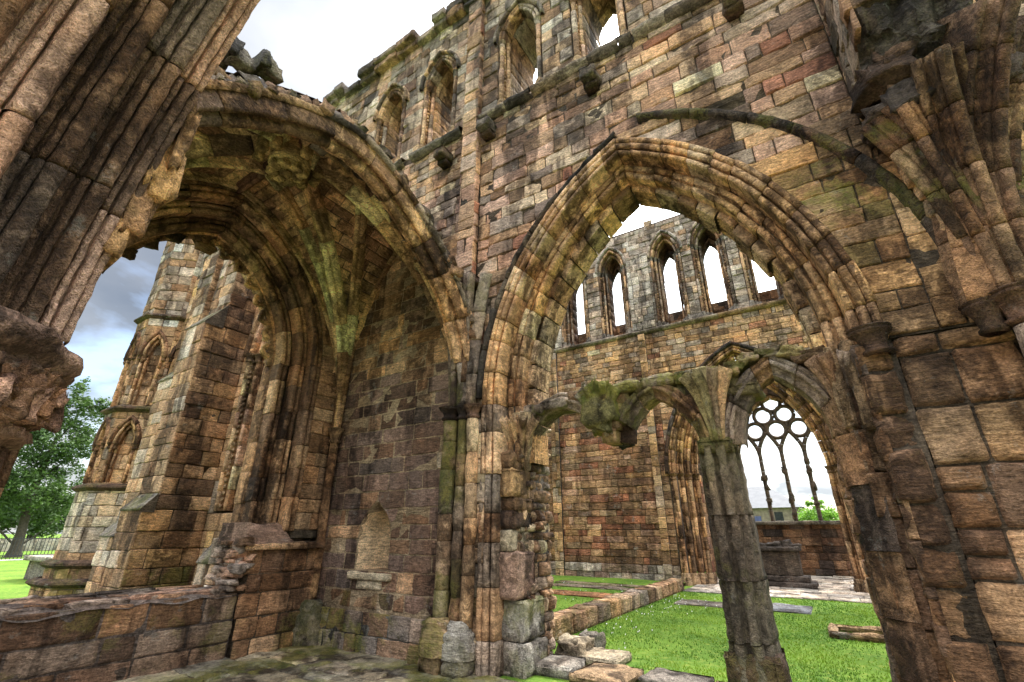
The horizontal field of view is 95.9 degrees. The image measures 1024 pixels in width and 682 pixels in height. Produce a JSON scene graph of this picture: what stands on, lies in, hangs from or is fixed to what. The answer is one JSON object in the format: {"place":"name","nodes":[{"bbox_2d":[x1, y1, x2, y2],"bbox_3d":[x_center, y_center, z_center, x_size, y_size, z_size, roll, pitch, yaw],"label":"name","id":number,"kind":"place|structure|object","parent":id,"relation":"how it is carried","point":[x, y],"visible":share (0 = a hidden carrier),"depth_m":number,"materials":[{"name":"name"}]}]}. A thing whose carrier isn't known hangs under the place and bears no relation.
{"place":"outdoors","nodes":[
{"label":"outdoors","id":0,"kind":"place"},
{"bbox_2d":[0,539,58,551],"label":"boundary wall","id":1,"kind":"structure","parent":0,"point":[31,545],"depth_m":40.45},
{"bbox_2d":[113,645,510,681],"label":"aisle floor","id":2,"kind":"structure","parent":0,"point":[254,667],"depth_m":5.66,"materials":[{"name":"stone"}]},
{"bbox_2d":[0,584,238,681],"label":"wall","id":3,"kind":"structure","parent":2,"relation":"on","point":[111,635],"depth_m":5.35,"materials":[{"name":"stone"}]},
{"bbox_2d":[0,0,259,470],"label":"foreground pier","id":4,"kind":"structure","parent":2,"relation":"on","point":[100,118],"depth_m":2.96,"materials":[{"name":"stone"}]},
{"bbox_2d":[0,179,336,659],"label":"end wall","id":5,"kind":"structure","parent":2,"relation":"on","point":[261,560],"depth_m":7.67,"materials":[{"name":"stone"}]},
{"bbox_2d":[182,37,482,645],"bbox_3d":[-3.270,0.137,5.791,3.452,7.358,6.092,-14,-26,30],"label":"ribbed vault","id":6,"kind":"object","parent":5,"relation":"attached to","point":[323,186],"visible":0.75,"depth_m":7.04,"materials":[{"name":"stone"}]},
{"bbox_2d":[179,657,517,681],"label":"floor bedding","id":7,"kind":"object","parent":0,"point":[389,676],"depth_m":5.55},
{"bbox_2d":[4,0,837,533],"label":"sky","id":8,"kind":"structure","parent":0,"point":[318,45],"materials":[{"name":"white"}]},
{"bbox_2d":[0,534,891,681],"bbox_3d":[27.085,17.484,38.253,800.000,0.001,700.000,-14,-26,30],"label":"ground","id":9,"kind":"structure","parent":0,"point":[13,584],"depth_m":7.38,"materials":[{"name":"green plant"}]},
{"bbox_2d":[0,536,60,559],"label":"iron fence","id":10,"kind":"object","parent":9,"relation":"on","point":[24,538],"visible":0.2,"depth_m":28.80,"materials":[{"name":"metal"}]},
{"bbox_2d":[0,487,66,537],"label":"broadleaf tree","id":11,"kind":"object","parent":9,"relation":"on","point":[7,523],"visible":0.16,"depth_m":44.05,"materials":[{"name":"green plant"}]},
{"bbox_2d":[23,554,53,579],"bbox_3d":[-16.308,8.209,16.768,2.822,0.790,1.664,-14,-26,30],"label":"table tomb","id":12,"kind":"object","parent":9,"relation":"on","point":[34,569],"visible":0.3,"depth_m":16.39,"materials":[{"name":"grey stone"}]},
{"bbox_2d":[0,376,110,557],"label":"broadleaf tree","id":13,"kind":"object","parent":9,"relation":"on","point":[38,457],"visible":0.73,"depth_m":32.32,"materials":[{"name":"green plant"}]},
{"bbox_2d":[25,239,204,596],"bbox_3d":[-10.699,0.410,14.519,2.790,13.502,2.790,-14,-26,30],"label":"stair turret","id":14,"kind":"object","parent":9,"relation":"on","point":[96,505],"visible":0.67,"depth_m":12.71,"materials":[{"name":"stone"}]},
{"bbox_2d":[84,253,223,592],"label":"buttress","id":15,"kind":"structure","parent":9,"relation":"on","point":[206,290],"depth_m":11.38,"materials":[{"name":"stone"}]},
{"bbox_2d":[97,260,255,591],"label":"buttress","id":16,"kind":"structure","parent":9,"relation":"on","point":[156,542],"depth_m":9.88,"materials":[{"name":"stone"}]},
{"bbox_2d":[192,537,218,586],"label":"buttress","id":17,"kind":"structure","parent":9,"relation":"on","point":[202,561],"depth_m":7.97,"materials":[{"name":"stone"}]},
{"bbox_2d":[417,270,556,679],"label":"corner pier","id":18,"kind":"structure","parent":9,"relation":"on","point":[447,644],"depth_m":6.14,"materials":[{"name":"stone"}]},
{"bbox_2d":[534,653,585,679],"bbox_3d":[0.569,4.014,5.737,0.590,0.146,0.608,-12,-25,26],"label":"paving stone","id":19,"kind":"object","parent":9,"relation":"on","point":[558,666],"visible":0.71,"depth_m":5.56,"materials":[{"name":"grey stone"}]},
{"bbox_2d":[554,633,594,655],"bbox_3d":[0.845,4.237,6.320,0.567,0.352,0.561,-14,-26,30],"label":"boulder","id":20,"kind":"object","parent":9,"relation":"on","point":[572,645],"visible":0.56,"depth_m":6.26,"materials":[{"name":"stone"}]},
{"bbox_2d":[579,629,605,647],"bbox_3d":[1.156,4.398,6.697,0.316,0.321,0.362,-14,-26,30],"label":"boulder","id":21,"kind":"object","parent":9,"relation":"on","point":[600,639],"visible":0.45,"depth_m":6.70,"materials":[{"name":"stone"}]},
{"bbox_2d":[558,647,631,664],"bbox_3d":[1.102,4.206,6.179,0.857,0.128,0.632,-14,-26,30],"label":"paving stone","id":22,"kind":"object","parent":9,"relation":"on","point":[611,656],"visible":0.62,"depth_m":6.05,"materials":[{"name":"beige stone"}]},
{"bbox_2d":[167,0,1023,681],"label":"choir wall","id":23,"kind":"structure","parent":9,"relation":"on","point":[473,126],"depth_m":7.12,"materials":[{"name":"stone"}]},
{"bbox_2d":[475,131,1005,681],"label":"arcade arch","id":24,"kind":"structure","parent":23,"relation":"attached to","point":[787,241],"depth_m":5.65,"materials":[{"name":"stone"}]},
{"bbox_2d":[636,108,948,246],"bbox_3d":[3.049,-1.887,5.511,2.796,3.882,0.188,-14,-26,30],"label":"wall rib","id":25,"kind":"object","parent":23,"relation":"attached to","point":[884,178],"depth_m":5.26,"materials":[{"name":"stone"}]},
{"bbox_2d":[818,0,1023,155],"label":"wall stump","id":26,"kind":"object","parent":23,"relation":"attached to","point":[879,47],"visible":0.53,"depth_m":4.57,"materials":[{"name":"stone"}]},
{"bbox_2d":[860,0,1023,356],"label":"vault springer","id":27,"kind":"object","parent":23,"relation":"attached to","point":[951,148],"visible":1,"depth_m":4.07,"materials":[{"name":"stone"}]},
{"bbox_2d":[568,661,643,681],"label":"paving stone","id":28,"kind":"object","parent":9,"relation":"on","point":[596,671],"visible":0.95,"depth_m":5.31,"materials":[{"name":"brown stone"}]},
{"bbox_2d":[551,578,683,640],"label":"stone kerb","id":29,"kind":"structure","parent":9,"relation":"on","point":[574,619],"depth_m":9.22,"materials":[{"name":"brown stone"}]},
{"bbox_2d":[563,582,716,648],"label":"daisies","id":30,"kind":"object","parent":9,"relation":"on","point":[642,613],"visible":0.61,"depth_m":9.39,"materials":[{"name":"white plant"}]},
{"bbox_2d":[638,667,714,681],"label":"paving stone","id":31,"kind":"object","parent":9,"relation":"on","point":[657,674],"visible":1,"depth_m":5.24,"materials":[{"name":"grey stone"}]},
{"bbox_2d":[674,599,722,607],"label":"grave slab","id":32,"kind":"structure","parent":9,"relation":"on","point":[693,602],"depth_m":10.88,"materials":[{"name":"grey stone"}]},
{"bbox_2d":[547,214,868,592],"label":"opposite choir wall","id":33,"kind":"structure","parent":9,"relation":"on","point":[617,511],"depth_m":17.17,"materials":[{"name":"stone"}]},
{"bbox_2d":[499,340,939,681],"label":"screen arcade","id":34,"kind":"object","parent":9,"relation":"on","point":[710,400],"visible":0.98,"depth_m":4.91,"materials":[{"name":"stone"}]},
{"bbox_2d":[772,603,812,613],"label":"grave slab","id":35,"kind":"structure","parent":9,"relation":"on","point":[785,608],"depth_m":10.11,"materials":[{"name":"grey stone"}]},
{"bbox_2d":[797,495,839,520],"bbox_3d":[17.404,10.508,25.965,2.848,3.541,2.722,-14,-26,30],"label":"garden shrub","id":36,"kind":"object","parent":9,"relation":"on","point":[830,514],"visible":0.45,"depth_m":26.02,"materials":[{"name":"green plant"}]},
{"bbox_2d":[828,623,884,643],"bbox_3d":[6.075,4.697,7.382,1.741,0.136,0.909,-14,-26,30],"label":"stone cist","id":37,"kind":"object","parent":9,"relation":"on","point":[875,635],"visible":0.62,"depth_m":7.45,"materials":[{"name":"brown stone"}]},
{"bbox_2d":[550,575,658,611],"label":"raised lawn","id":38,"kind":"structure","parent":0,"point":[598,579],"depth_m":14.33,"materials":[{"name":"green plant"}]},
{"bbox_2d":[552,589,612,597],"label":"grave slab","id":39,"kind":"structure","parent":38,"relation":"on","point":[582,594],"depth_m":11.84,"materials":[{"name":"brown stone"}]},
{"bbox_2d":[553,583,631,590],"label":"grave slab","id":40,"kind":"structure","parent":38,"relation":"on","point":[592,586],"depth_m":13.34,"materials":[{"name":"stone"}]},
{"bbox_2d":[556,580,645,587],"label":"grave slab","id":41,"kind":"structure","parent":38,"relation":"on","point":[604,584],"depth_m":14.08,"materials":[{"name":"stone"}]},
{"bbox_2d":[680,383,853,576],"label":"aisle wall","id":42,"kind":"structure","parent":0,"point":[824,552],"depth_m":18.83,"materials":[{"name":"stone"}]},
{"bbox_2d":[747,486,805,520],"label":"stone house","id":43,"kind":"structure","parent":0,"point":[781,507],"depth_m":50.53,"materials":[{"name":"stone"}]},
{"bbox_2d":[754,516,761,520],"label":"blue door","id":44,"kind":"structure","parent":43,"relation":"in","point":[757,518],"depth_m":50.41,"materials":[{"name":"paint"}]},
{"bbox_2d":[774,512,783,520],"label":"window","id":45,"kind":"structure","parent":43,"relation":"in","point":[778,515],"depth_m":49.45,"materials":[{"name":"grey glass"}]},
{"bbox_2d":[683,576,871,602],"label":"aisle path","id":46,"kind":"structure","parent":0,"point":[836,588],"depth_m":13.07,"materials":[{"name":"stone"}]},
{"bbox_2d":[760,539,818,588],"bbox_3d":[8.262,7.125,14.885,2.495,1.361,1.380,-14,-26,30],"label":"chest tomb","id":47,"kind":"object","parent":46,"relation":"on","point":[782,563],"visible":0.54,"depth_m":14.33,"materials":[{"name":"stone"}]}
]}

